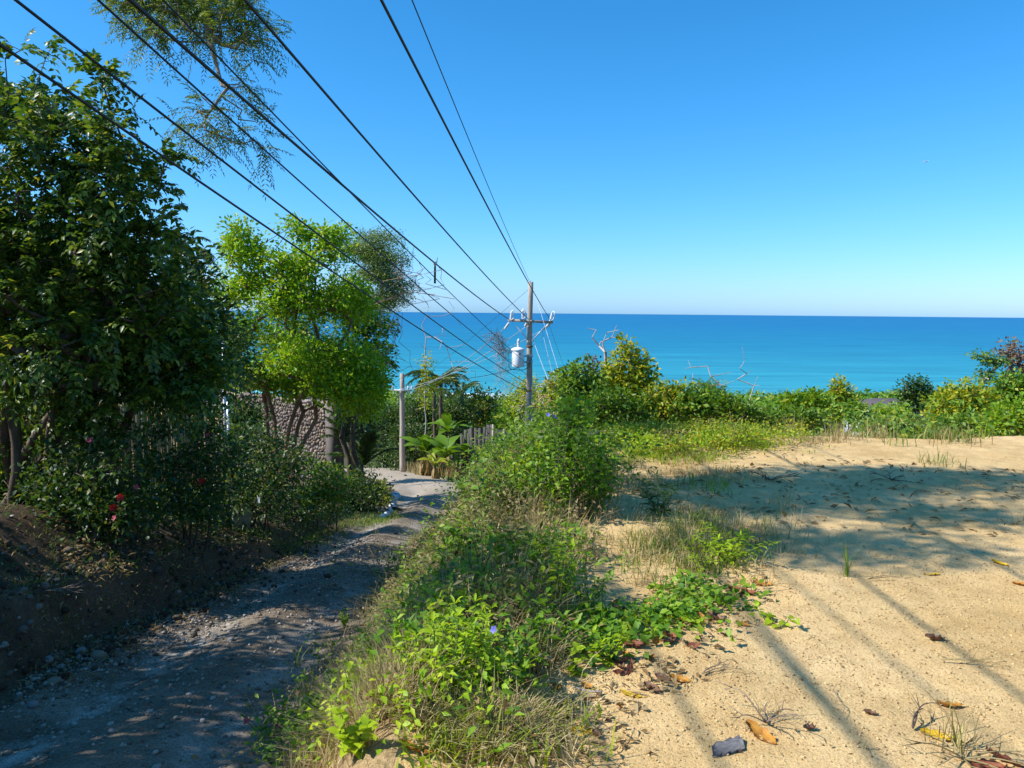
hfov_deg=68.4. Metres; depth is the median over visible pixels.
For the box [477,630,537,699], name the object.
weed plant
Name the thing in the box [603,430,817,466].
grass
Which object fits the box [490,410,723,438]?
undergrowth
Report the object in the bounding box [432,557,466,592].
weed plant
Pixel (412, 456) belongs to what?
bush
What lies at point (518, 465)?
weed plant
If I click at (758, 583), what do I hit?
fallen leaf
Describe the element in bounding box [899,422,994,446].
grass tuft
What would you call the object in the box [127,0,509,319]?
overhead wire
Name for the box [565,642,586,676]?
creeper plant
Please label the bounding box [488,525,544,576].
weed plant
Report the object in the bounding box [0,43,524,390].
overhead wire
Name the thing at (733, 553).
weed plant
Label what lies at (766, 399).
woodland
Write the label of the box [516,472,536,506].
weed plant
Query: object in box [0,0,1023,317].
sky
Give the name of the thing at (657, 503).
weed plant
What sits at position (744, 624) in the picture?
fallen leaf
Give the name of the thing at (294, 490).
bush
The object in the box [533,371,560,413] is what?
tree
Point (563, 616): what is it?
weed plant
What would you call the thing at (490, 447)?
weed plant
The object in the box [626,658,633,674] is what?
fallen leaf
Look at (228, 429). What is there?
pipe post
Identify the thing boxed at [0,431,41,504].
bush
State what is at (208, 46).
overhead wire
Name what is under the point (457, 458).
banana plant
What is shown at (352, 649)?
weed plant
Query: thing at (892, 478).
dry twig
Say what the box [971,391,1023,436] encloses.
bush
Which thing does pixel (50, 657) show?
stone
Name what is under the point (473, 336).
service wire
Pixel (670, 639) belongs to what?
fallen leaf
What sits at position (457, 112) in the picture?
overhead wire
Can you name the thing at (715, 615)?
fallen leaf
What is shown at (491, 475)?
weed plant
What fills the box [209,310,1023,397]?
sea
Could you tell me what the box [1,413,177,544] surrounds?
hibiscus bush
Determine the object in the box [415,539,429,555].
weed plant
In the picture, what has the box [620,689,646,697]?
fallen leaf
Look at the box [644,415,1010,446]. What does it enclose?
grass
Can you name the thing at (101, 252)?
tree
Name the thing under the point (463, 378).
service wire
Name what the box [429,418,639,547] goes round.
grass
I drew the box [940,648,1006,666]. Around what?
dry twig
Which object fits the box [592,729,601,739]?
fallen leaf
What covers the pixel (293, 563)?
branch
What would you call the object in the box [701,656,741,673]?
dry twig
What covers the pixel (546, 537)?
weed plant
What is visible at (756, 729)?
fallen leaf
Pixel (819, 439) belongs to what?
grass
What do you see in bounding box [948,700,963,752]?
grass tuft
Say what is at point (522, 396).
tree
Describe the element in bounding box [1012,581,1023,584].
fallen leaf
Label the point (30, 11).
overhead wire
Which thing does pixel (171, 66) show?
overhead wire
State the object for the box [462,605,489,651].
weed plant
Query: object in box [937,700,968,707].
fallen leaf
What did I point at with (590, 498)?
weed plant
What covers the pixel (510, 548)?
weed plant
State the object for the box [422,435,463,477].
banana plant
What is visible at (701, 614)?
fallen leaf
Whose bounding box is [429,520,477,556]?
weed plant
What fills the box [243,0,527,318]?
overhead wire
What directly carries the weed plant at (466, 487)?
on the verge
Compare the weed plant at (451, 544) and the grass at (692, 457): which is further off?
the grass at (692, 457)
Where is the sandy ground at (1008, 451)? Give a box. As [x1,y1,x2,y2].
[393,429,1023,767]
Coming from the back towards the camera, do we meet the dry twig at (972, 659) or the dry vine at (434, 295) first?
the dry vine at (434, 295)
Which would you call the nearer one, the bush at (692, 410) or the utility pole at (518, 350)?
the bush at (692, 410)
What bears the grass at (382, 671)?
on the verge
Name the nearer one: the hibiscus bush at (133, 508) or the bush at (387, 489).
the hibiscus bush at (133, 508)
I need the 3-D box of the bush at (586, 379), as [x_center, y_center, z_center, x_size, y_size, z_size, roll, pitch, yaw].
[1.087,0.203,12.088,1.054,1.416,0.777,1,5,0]
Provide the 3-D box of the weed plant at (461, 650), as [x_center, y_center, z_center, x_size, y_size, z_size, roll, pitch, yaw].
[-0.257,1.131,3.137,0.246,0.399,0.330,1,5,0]
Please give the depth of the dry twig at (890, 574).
4.71 m
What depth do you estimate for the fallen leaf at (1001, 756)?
2.83 m
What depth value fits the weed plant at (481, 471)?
6.07 m
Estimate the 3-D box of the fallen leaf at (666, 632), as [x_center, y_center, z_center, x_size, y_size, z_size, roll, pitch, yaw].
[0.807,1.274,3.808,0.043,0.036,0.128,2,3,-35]
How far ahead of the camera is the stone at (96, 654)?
6.54 m
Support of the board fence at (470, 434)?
on the verge
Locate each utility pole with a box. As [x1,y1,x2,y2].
[392,373,412,471]
[504,281,554,428]
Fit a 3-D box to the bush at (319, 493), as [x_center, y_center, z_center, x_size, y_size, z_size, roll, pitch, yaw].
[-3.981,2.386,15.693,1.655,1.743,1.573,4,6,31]
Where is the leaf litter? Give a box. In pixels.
[533,449,1023,767]
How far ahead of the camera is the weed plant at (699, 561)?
4.84 m
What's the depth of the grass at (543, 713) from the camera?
2.90 m
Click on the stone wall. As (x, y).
(315, 442)
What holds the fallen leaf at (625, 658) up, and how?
on the sandy ground at (1008, 451)
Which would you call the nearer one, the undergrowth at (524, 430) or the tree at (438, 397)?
the undergrowth at (524, 430)
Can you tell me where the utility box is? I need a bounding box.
[223,498,250,531]
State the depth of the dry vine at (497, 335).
29.42 m
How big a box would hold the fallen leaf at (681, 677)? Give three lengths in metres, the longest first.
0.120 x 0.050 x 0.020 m
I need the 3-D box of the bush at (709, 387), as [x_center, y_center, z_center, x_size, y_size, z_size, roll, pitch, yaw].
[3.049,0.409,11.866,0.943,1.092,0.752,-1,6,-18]
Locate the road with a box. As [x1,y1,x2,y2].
[0,467,460,767]
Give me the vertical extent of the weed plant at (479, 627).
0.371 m
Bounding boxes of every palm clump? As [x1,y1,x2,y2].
[320,410,369,441]
[326,420,399,464]
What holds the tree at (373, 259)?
on the bank
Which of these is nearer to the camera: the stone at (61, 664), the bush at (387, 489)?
the stone at (61, 664)
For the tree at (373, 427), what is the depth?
35.25 m
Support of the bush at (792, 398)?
on the hillside
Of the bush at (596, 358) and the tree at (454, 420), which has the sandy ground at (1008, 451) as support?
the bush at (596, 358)
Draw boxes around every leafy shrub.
[479,445,547,489]
[512,394,624,509]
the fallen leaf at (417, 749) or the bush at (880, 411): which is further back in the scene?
the bush at (880, 411)
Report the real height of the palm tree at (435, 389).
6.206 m
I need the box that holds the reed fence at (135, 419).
[1,400,224,514]
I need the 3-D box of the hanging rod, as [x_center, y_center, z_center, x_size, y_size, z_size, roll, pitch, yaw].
[-1.720,-2.485,16.795,0.065,0.480,0.065,3,6,22]
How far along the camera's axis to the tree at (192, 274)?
10.41 m
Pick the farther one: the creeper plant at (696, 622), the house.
the house
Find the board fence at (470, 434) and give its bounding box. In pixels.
[460,424,516,472]
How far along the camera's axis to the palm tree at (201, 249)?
14.39 m
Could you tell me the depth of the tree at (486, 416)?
52.02 m
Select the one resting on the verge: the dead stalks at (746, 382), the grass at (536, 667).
the grass at (536, 667)
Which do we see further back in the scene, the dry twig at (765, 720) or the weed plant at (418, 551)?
the weed plant at (418, 551)
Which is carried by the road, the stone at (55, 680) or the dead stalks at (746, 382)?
the stone at (55, 680)
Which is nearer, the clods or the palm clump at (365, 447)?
the clods
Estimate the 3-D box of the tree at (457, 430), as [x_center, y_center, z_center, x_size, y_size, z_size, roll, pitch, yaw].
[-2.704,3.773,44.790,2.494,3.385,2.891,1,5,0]
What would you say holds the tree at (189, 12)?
on the bank
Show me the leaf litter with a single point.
(636, 705)
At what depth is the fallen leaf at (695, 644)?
3.71 m
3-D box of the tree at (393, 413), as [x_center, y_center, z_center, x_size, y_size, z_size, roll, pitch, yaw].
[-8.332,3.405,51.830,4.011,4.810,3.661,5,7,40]
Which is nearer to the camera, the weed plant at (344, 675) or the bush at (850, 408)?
the weed plant at (344, 675)
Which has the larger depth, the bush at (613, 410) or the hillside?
the hillside
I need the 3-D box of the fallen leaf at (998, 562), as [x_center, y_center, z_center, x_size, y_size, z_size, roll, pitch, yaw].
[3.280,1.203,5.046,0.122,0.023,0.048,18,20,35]
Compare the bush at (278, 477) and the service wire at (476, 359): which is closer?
the bush at (278, 477)
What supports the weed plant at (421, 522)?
on the verge
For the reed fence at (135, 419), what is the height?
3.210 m
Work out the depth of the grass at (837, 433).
10.27 m
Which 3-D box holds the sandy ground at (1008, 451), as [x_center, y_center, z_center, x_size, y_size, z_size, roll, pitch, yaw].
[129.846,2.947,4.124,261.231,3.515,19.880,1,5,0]
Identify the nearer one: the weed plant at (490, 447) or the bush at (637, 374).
the weed plant at (490, 447)
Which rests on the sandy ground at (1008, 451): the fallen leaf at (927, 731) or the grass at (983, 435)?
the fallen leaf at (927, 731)
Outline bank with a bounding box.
[0,457,394,710]
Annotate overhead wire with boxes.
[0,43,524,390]
[14,0,525,382]
[97,0,526,374]
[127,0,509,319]
[162,0,526,363]
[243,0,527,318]
[380,0,550,320]
[411,0,529,281]
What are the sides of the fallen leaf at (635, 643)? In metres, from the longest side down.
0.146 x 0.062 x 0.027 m
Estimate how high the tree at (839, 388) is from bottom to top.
2.900 m
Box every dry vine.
[371,306,412,381]
[376,248,452,307]
[481,328,510,357]
[487,339,520,397]
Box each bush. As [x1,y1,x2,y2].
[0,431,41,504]
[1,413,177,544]
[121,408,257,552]
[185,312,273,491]
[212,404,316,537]
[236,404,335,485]
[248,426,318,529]
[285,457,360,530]
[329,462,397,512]
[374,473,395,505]
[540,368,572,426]
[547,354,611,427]
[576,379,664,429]
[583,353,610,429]
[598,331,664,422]
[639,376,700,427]
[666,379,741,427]
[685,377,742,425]
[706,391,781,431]
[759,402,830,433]
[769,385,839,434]
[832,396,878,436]
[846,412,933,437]
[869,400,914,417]
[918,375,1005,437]
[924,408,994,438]
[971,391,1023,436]
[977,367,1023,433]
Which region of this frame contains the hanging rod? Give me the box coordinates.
[433,262,435,282]
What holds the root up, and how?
on the bank
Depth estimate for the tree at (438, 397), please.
58.84 m
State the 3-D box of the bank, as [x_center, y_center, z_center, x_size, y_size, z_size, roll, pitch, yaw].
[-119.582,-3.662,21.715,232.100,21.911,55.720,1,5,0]
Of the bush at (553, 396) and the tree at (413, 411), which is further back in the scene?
the tree at (413, 411)
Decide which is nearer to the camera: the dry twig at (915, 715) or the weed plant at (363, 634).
the dry twig at (915, 715)
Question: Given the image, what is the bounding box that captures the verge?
[302,427,543,767]
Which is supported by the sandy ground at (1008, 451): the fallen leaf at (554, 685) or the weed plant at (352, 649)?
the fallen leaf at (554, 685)
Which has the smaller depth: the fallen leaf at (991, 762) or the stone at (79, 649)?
the fallen leaf at (991, 762)
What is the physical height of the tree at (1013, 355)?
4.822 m
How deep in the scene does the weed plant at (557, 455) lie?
5.97 m
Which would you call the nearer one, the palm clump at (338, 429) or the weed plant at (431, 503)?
the weed plant at (431, 503)
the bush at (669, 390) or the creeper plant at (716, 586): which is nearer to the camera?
the creeper plant at (716, 586)
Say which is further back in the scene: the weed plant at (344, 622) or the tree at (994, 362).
the tree at (994, 362)
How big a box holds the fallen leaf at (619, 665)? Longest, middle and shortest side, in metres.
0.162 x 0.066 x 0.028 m
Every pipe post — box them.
[222,341,228,494]
[226,396,230,489]
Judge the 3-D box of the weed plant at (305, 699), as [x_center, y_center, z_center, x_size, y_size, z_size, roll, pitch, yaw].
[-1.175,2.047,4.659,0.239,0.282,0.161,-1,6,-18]
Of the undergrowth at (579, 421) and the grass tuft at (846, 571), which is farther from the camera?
the undergrowth at (579, 421)
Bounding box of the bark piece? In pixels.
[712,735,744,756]
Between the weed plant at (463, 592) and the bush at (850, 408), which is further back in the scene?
the bush at (850, 408)
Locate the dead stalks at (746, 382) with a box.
[737,348,759,424]
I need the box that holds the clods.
[0,508,397,710]
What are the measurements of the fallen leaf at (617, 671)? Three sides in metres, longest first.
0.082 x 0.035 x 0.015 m
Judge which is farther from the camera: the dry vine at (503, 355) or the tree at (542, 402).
the tree at (542, 402)
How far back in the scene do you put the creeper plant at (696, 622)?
4.04 m
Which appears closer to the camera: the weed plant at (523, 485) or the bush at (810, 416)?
the weed plant at (523, 485)
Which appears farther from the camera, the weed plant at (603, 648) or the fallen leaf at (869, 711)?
the weed plant at (603, 648)
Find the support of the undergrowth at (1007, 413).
on the hillside
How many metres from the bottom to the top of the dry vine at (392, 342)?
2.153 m
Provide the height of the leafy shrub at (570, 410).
1.088 m
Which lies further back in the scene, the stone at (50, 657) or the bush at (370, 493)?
the bush at (370, 493)
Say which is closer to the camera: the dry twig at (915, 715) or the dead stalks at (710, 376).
the dry twig at (915, 715)
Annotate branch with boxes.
[280,561,299,569]
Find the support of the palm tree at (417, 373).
on the road
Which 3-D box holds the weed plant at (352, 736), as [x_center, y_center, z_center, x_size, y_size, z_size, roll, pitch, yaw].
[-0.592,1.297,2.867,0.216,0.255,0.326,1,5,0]
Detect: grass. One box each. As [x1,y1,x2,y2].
[0,504,366,674]
[208,502,438,559]
[241,547,486,767]
[245,433,625,767]
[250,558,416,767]
[305,659,621,767]
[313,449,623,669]
[406,457,477,478]
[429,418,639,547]
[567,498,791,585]
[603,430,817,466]
[613,458,797,519]
[614,427,915,471]
[644,409,893,456]
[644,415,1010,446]
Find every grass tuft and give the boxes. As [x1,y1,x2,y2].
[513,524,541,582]
[671,470,763,495]
[677,501,713,553]
[746,683,786,723]
[768,478,816,513]
[839,542,862,576]
[896,446,966,469]
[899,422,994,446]
[911,681,1014,761]
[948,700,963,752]
[996,510,1023,525]
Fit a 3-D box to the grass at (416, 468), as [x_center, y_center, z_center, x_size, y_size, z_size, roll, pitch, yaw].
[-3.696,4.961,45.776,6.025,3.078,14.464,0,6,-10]
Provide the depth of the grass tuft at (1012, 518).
6.17 m
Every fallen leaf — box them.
[399,738,440,754]
[547,682,563,690]
[555,703,567,723]
[567,725,601,736]
[581,681,592,687]
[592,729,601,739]
[611,656,626,671]
[612,669,622,674]
[616,656,633,661]
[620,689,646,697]
[624,639,651,647]
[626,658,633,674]
[644,680,661,693]
[649,635,664,644]
[655,672,669,680]
[664,630,679,640]
[665,636,675,643]
[669,674,695,682]
[683,642,699,647]
[697,612,707,621]
[707,611,728,623]
[728,585,761,595]
[735,620,752,626]
[746,719,776,743]
[753,580,771,585]
[803,723,816,729]
[863,709,881,715]
[920,727,962,741]
[925,633,948,640]
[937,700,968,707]
[969,758,1014,767]
[985,746,1023,767]
[992,559,1011,566]
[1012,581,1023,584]
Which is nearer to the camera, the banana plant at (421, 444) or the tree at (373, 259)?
the tree at (373, 259)
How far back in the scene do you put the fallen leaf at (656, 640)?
3.77 m
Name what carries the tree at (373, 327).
on the bank
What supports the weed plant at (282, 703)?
on the verge
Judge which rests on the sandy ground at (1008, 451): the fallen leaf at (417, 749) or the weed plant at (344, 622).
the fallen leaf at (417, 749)
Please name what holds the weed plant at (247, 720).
on the road
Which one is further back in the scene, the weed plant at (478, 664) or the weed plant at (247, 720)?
the weed plant at (247, 720)
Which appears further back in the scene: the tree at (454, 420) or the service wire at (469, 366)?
the tree at (454, 420)
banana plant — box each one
[400,435,435,475]
[417,450,451,478]
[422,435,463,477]
[424,412,471,463]
[447,449,471,476]
[457,433,473,469]
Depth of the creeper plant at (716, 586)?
4.44 m
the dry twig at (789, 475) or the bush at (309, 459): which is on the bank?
the bush at (309, 459)
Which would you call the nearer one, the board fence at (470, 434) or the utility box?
the utility box
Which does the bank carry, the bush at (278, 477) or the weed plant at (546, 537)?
the bush at (278, 477)
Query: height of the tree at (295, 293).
6.959 m
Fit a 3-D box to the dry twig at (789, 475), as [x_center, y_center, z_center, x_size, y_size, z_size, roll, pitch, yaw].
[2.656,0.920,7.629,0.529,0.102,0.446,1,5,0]
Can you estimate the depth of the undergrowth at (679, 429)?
9.65 m
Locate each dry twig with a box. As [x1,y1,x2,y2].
[576,687,601,693]
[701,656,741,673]
[717,681,807,730]
[748,470,803,479]
[868,571,919,579]
[871,469,912,482]
[890,725,1023,767]
[908,692,938,728]
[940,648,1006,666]
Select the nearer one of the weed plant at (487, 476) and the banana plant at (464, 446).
the weed plant at (487, 476)
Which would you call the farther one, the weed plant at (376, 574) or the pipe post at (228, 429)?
the pipe post at (228, 429)
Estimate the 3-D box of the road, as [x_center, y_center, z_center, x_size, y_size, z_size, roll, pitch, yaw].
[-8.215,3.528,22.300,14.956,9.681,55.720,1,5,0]
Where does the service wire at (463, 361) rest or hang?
attached to the utility pole at (402, 432)
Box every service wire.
[395,294,522,394]
[398,329,543,389]
[406,365,526,379]
[410,327,524,389]
[412,328,503,389]
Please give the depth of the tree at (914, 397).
29.99 m
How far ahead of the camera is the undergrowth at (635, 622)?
4.04 m
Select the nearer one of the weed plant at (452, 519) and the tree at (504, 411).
the weed plant at (452, 519)
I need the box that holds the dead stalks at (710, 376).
[685,361,732,426]
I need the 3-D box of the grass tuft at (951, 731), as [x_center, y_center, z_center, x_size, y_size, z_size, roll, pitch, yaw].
[1.705,1.283,2.898,0.299,0.252,0.395,2,6,14]
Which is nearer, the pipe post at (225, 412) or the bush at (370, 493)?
the pipe post at (225, 412)
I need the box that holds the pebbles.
[501,524,1023,767]
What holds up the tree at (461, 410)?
on the hillside
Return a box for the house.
[844,398,930,437]
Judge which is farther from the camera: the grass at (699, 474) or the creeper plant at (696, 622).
the grass at (699, 474)
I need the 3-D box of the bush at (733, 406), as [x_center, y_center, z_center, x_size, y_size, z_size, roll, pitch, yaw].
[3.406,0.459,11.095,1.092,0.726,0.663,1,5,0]
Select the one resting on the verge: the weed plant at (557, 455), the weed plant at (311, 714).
the weed plant at (311, 714)
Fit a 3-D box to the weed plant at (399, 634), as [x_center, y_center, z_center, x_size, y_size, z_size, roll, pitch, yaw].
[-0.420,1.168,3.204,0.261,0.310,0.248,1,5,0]
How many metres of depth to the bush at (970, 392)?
15.48 m
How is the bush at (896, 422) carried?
on the hillside
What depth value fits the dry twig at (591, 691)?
3.26 m
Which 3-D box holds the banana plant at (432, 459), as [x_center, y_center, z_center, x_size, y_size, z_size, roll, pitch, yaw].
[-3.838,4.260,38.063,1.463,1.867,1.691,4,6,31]
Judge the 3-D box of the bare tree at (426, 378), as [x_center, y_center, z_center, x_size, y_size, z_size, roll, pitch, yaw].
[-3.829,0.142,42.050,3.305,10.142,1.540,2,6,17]
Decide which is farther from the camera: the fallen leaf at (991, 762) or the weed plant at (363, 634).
the weed plant at (363, 634)
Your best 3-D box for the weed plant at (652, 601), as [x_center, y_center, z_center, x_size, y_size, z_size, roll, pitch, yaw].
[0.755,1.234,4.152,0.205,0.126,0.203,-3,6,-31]
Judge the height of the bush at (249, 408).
3.918 m
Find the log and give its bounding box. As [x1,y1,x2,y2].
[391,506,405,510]
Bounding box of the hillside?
[33,375,1000,468]
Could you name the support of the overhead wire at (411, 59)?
attached to the utility pole at (518, 350)
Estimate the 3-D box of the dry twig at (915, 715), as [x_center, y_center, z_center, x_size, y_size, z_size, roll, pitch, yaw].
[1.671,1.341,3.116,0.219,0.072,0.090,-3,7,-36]
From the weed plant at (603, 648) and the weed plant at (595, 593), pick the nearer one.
the weed plant at (603, 648)
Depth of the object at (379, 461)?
50.07 m
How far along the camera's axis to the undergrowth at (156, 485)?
11.53 m
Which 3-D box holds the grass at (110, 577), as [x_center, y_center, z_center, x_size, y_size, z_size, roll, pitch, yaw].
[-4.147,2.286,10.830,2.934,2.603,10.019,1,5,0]
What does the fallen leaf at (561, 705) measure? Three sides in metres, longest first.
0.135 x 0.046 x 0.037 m
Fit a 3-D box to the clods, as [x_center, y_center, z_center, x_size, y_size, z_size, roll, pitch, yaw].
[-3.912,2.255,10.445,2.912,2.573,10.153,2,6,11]
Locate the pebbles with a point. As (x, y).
(733, 701)
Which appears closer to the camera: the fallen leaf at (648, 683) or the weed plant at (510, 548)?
the fallen leaf at (648, 683)
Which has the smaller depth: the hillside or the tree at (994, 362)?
the tree at (994, 362)
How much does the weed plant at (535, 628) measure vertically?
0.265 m
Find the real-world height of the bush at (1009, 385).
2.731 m
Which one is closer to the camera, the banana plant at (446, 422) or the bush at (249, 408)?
the bush at (249, 408)
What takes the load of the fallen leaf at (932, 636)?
on the sandy ground at (1008, 451)
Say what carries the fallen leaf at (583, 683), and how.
on the sandy ground at (1008, 451)
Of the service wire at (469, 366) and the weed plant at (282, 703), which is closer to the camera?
the weed plant at (282, 703)
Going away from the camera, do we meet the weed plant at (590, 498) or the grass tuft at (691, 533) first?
the grass tuft at (691, 533)
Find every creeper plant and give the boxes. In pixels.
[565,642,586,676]
[685,604,700,624]
[700,574,727,596]
[751,602,799,627]
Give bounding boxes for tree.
[0,27,260,504]
[0,190,250,505]
[89,0,299,201]
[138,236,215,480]
[207,211,398,494]
[242,266,400,495]
[337,218,420,337]
[346,411,392,472]
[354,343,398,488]
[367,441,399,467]
[376,398,407,465]
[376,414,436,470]
[384,391,453,456]
[404,366,470,462]
[412,376,458,466]
[414,296,475,434]
[416,392,459,406]
[428,391,488,463]
[444,398,459,462]
[447,419,482,457]
[448,381,479,420]
[458,383,506,438]
[463,393,500,437]
[481,391,531,430]
[504,369,544,421]
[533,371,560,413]
[588,325,618,429]
[806,414,837,436]
[818,373,869,434]
[892,373,934,416]
[963,348,1011,386]
[991,336,1023,434]
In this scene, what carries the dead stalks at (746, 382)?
on the sandy ground at (1008, 451)
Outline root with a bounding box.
[41,580,89,594]
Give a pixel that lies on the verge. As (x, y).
(384, 758)
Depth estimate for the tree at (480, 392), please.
52.70 m
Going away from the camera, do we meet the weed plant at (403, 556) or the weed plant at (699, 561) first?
the weed plant at (699, 561)
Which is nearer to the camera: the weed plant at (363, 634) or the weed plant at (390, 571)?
the weed plant at (363, 634)
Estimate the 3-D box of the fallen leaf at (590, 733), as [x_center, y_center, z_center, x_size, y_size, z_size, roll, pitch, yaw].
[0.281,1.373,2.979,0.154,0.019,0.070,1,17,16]
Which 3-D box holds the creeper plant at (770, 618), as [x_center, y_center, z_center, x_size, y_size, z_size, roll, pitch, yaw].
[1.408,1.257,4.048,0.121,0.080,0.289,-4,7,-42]
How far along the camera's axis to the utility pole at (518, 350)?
31.73 m
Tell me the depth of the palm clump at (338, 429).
23.56 m
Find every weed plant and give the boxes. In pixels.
[243,714,287,764]
[261,688,322,746]
[290,704,324,729]
[303,692,324,710]
[326,683,385,759]
[337,646,384,711]
[339,608,349,627]
[343,642,368,659]
[354,607,397,666]
[366,560,384,587]
[383,612,437,683]
[384,565,399,579]
[392,550,431,588]
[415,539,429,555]
[416,580,468,642]
[417,520,462,555]
[419,607,478,703]
[422,501,434,534]
[425,593,499,673]
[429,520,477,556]
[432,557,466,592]
[436,528,535,594]
[441,511,469,545]
[445,530,469,557]
[457,474,477,504]
[458,458,509,524]
[458,626,504,696]
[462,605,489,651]
[475,434,551,491]
[477,475,519,513]
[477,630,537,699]
[479,462,509,487]
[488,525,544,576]
[497,613,558,673]
[499,540,538,582]
[507,461,546,497]
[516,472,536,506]
[522,526,563,574]
[526,519,593,604]
[527,598,584,662]
[534,375,598,458]
[540,496,556,519]
[541,398,585,519]
[558,554,614,613]
[578,415,638,519]
[585,624,629,666]
[626,595,667,617]
[635,470,681,515]
[680,538,731,572]
[690,521,779,566]
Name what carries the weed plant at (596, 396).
on the sandy ground at (1008, 451)
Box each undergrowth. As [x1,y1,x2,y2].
[0,454,378,554]
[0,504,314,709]
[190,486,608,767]
[240,462,626,767]
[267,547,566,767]
[404,380,1023,523]
[423,401,668,535]
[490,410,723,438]
[496,566,776,677]
[588,411,851,460]
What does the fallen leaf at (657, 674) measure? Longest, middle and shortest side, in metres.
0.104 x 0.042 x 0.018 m
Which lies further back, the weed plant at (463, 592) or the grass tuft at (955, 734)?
the weed plant at (463, 592)
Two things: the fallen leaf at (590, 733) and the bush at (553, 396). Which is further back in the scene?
the bush at (553, 396)
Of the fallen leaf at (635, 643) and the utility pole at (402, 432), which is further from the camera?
the utility pole at (402, 432)
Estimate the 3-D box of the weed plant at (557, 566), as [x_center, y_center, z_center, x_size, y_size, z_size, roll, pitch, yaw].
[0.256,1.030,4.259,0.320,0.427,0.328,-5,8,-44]
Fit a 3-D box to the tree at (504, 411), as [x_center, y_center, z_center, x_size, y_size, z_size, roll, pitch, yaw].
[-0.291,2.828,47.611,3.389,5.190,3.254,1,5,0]
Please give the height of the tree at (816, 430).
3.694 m
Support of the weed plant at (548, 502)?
on the sandy ground at (1008, 451)
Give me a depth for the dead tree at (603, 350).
13.42 m
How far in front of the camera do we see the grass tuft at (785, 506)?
6.41 m
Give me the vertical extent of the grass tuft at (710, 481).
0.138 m
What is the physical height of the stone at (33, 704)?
0.053 m
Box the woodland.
[316,386,991,429]
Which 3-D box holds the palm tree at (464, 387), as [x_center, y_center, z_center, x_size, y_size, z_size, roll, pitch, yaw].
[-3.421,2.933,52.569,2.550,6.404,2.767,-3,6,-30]
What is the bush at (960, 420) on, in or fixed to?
on the sandy ground at (1008, 451)
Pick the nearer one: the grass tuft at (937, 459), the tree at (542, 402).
the grass tuft at (937, 459)
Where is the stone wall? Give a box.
[207,391,343,481]
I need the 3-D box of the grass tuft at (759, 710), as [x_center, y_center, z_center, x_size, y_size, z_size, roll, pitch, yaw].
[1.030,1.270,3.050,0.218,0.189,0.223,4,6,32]
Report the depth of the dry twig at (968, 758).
2.83 m
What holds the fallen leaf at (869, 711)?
on the sandy ground at (1008, 451)
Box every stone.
[27,700,38,707]
[45,655,53,663]
[46,676,61,685]
[55,663,64,669]
[74,647,85,654]
[90,650,105,659]
[226,637,233,641]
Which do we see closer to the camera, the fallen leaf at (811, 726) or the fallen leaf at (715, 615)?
the fallen leaf at (811, 726)
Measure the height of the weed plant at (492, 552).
0.406 m

